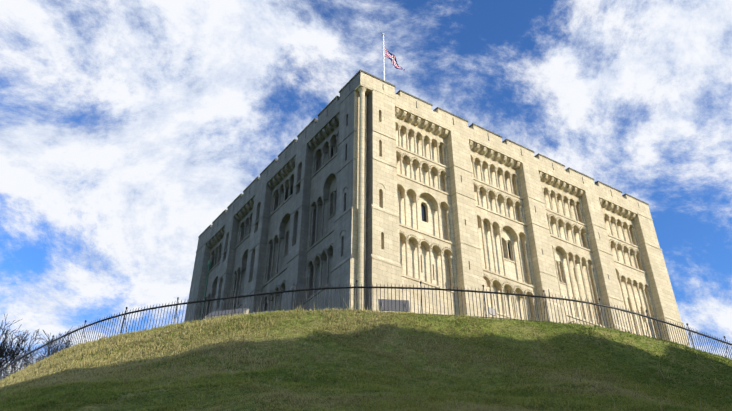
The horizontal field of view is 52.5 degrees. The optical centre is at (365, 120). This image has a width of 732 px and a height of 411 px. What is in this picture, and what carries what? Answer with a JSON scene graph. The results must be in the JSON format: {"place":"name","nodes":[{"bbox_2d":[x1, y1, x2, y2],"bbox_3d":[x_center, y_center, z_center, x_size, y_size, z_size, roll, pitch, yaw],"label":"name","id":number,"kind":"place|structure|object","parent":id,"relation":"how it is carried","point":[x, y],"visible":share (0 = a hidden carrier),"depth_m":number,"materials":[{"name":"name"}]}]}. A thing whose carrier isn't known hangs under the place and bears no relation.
{"place":"outdoors","nodes":[
{"label":"outdoors","id":0,"kind":"place"},
{"bbox_2d":[0,310,731,410],"bbox_3d":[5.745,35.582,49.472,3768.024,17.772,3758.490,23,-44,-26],"label":"grass","id":1,"kind":"structure","parent":0,"point":[517,336],"depth_m":24.84,"materials":[{"name":"green plant"}]},
{"bbox_2d":[0,314,72,378],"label":"bare tree","id":2,"kind":"object","parent":1,"relation":"on","point":[7,354],"visible":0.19,"depth_m":56.79,"materials":[{"name":"black plant"}]},
{"bbox_2d":[205,299,496,318],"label":"lecterns and bench","id":3,"kind":"object","parent":1,"relation":"on","point":[388,305],"visible":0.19,"depth_m":31.11,"materials":[{"name":"stone"}]},
{"bbox_2d":[0,296,731,410],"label":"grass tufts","id":4,"kind":"object","parent":1,"relation":"on","point":[626,398],"visible":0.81,"depth_m":21.94,"materials":[{"name":"green plant"}]},
{"bbox_2d":[0,280,731,379],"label":"iron railing","id":5,"kind":"object","parent":1,"relation":"on","point":[4,368],"visible":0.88,"depth_m":30.80,"materials":[{"name":"black metal"}]},
{"bbox_2d":[185,69,689,346],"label":"castle","id":6,"kind":"structure","parent":1,"relation":"on","point":[367,178],"depth_m":50.01,"materials":[{"name":"stone"}]},
{"bbox_2d":[382,33,404,79],"bbox_3d":[1.750,-4.145,52.473,1.898,8.201,0.448,8,-40,-9],"label":"union flag","id":7,"kind":"object","parent":6,"relation":"on","point":[390,56],"visible":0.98,"depth_m":52.65,"materials":[{"name":"multicoloured fabric"}]},
{"bbox_2d":[0,0,731,374],"label":"sky","id":8,"kind":"structure","parent":0,"point":[128,127],"materials":[{"name":"blue"}]}
]}

